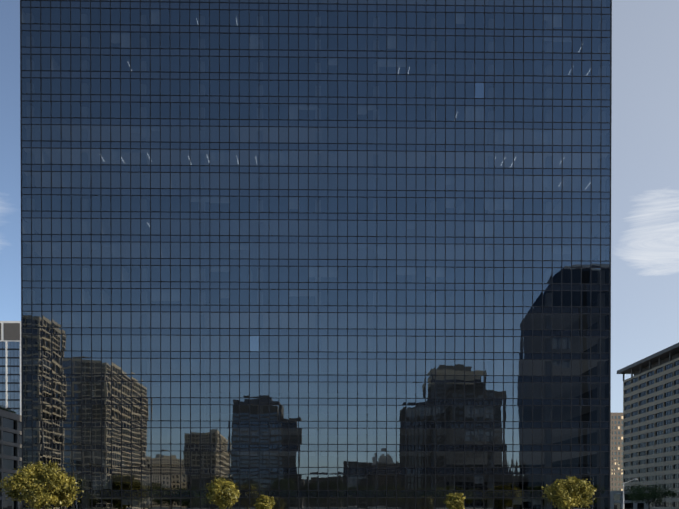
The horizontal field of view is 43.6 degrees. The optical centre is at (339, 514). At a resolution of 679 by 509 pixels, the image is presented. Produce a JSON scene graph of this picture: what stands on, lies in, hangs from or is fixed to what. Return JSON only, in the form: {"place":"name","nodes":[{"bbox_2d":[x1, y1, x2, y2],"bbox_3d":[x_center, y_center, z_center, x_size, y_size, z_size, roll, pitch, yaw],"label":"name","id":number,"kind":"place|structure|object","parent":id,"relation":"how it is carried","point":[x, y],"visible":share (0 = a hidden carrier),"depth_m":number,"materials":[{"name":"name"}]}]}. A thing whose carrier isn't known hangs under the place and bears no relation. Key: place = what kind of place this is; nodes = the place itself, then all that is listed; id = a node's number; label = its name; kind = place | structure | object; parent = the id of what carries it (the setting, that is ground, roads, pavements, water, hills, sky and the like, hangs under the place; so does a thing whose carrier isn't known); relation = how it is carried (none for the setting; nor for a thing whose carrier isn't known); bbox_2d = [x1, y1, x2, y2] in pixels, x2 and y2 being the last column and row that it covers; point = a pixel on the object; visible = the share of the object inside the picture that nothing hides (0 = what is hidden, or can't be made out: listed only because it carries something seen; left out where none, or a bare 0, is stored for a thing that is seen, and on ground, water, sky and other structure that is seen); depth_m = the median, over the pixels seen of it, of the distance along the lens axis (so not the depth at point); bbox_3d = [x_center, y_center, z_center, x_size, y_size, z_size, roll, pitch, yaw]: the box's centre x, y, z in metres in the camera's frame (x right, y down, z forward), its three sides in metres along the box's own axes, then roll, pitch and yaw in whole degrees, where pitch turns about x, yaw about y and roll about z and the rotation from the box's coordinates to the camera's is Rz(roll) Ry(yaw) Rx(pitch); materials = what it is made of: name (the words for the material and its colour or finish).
{"place":"outdoors","nodes":[
{"label":"outdoors","id":0,"kind":"place"},
{"bbox_2d":[0,321,21,414],"bbox_3d":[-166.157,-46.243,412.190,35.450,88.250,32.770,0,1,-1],"label":"building","id":1,"kind":"structure","parent":0,"point":[10,364],"depth_m":396.17,"materials":[{"name":"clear glass"}]},
{"bbox_2d":[0,409,21,508],"bbox_3d":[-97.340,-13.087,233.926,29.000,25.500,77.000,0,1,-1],"label":"building","id":2,"kind":"structure","parent":0,"point":[10,441],"depth_m":213.24,"materials":[{"name":"concrete"}]},
{"bbox_2d":[1,405,18,412],"bbox_3d":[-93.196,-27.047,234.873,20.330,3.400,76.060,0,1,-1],"label":"concrete block roof","id":3,"kind":"object","parent":2,"relation":"on","point":[8,409],"visible":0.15,"depth_m":211.68,"materials":[{"name":"concrete"}]},
{"bbox_2d":[0,0,678,412],"label":"sky","id":4,"kind":"structure","parent":0,"point":[645,33],"materials":[{"name":"blue"}]},
{"bbox_2d":[610,413,622,490],"bbox_3d":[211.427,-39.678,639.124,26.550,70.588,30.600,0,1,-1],"label":"brown tower","id":5,"kind":"structure","parent":0,"point":[616,461],"depth_m":623.70,"materials":[{"name":"concrete"}]},
{"bbox_2d":[610,491,647,508],"bbox_3d":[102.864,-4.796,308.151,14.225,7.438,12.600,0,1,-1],"label":"building","id":6,"kind":"structure","parent":0,"point":[616,499],"depth_m":301.97,"materials":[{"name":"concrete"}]},
{"bbox_2d":[617,343,678,508],"bbox_3d":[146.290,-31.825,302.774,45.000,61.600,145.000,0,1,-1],"label":"building","id":7,"kind":"structure","parent":0,"point":[651,421],"depth_m":339.31,"materials":[{"name":"beige concrete"}]},
{"label":"ground","id":8,"kind":"structure","parent":0,"visible":0},
{"bbox_2d":[0,460,83,508],"bbox_3d":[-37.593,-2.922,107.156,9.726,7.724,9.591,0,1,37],"label":"tree","id":9,"kind":"object","parent":8,"relation":"on","point":[54,485],"visible":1,"depth_m":105.87,"materials":[{"name":"green plant"}]},
{"bbox_2d":[205,476,241,508],"bbox_3d":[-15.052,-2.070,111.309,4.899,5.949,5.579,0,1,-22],"label":"tree","id":10,"kind":"object","parent":8,"relation":"on","point":[222,493],"visible":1,"depth_m":110.16,"materials":[{"name":"green plant"}]},
{"bbox_2d":[253,495,275,508],"bbox_3d":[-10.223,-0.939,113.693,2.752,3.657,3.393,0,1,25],"label":"tree","id":11,"kind":"object","parent":8,"relation":"on","point":[263,502],"visible":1,"depth_m":113.01,"materials":[{"name":"green plant"}]},
{"bbox_2d":[20,0,611,508],"bbox_3d":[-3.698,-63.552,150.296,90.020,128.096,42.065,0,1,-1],"label":"mirror tower","id":12,"kind":"structure","parent":8,"relation":"on","point":[320,254],"depth_m":129.56,"materials":[{"name":"blue glass"}]},
{"bbox_2d":[443,492,465,508],"bbox_3d":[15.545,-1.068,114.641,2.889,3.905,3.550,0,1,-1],"label":"tree","id":13,"kind":"object","parent":8,"relation":"on","point":[453,501],"visible":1,"depth_m":113.87,"materials":[{"name":"green plant"}]},
{"bbox_2d":[541,476,596,508],"bbox_3d":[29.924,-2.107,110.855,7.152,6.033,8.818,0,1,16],"label":"tree","id":14,"kind":"object","parent":8,"relation":"on","point":[574,492],"visible":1,"depth_m":108.75,"materials":[{"name":"green plant"}]},
{"bbox_2d":[623,479,637,508],"bbox_3d":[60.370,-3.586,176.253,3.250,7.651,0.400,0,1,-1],"label":"street lamp","id":15,"kind":"object","parent":8,"relation":"on","point":[623,491],"visible":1,"depth_m":176.12,"materials":[{"name":"metal"}]},
{"bbox_2d":[621,482,677,508],"bbox_3d":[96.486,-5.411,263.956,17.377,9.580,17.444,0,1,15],"label":"tree","id":16,"kind":"object","parent":8,"relation":"on","point":[649,497],"visible":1,"depth_m":262.09,"materials":[{"name":"green plant"}]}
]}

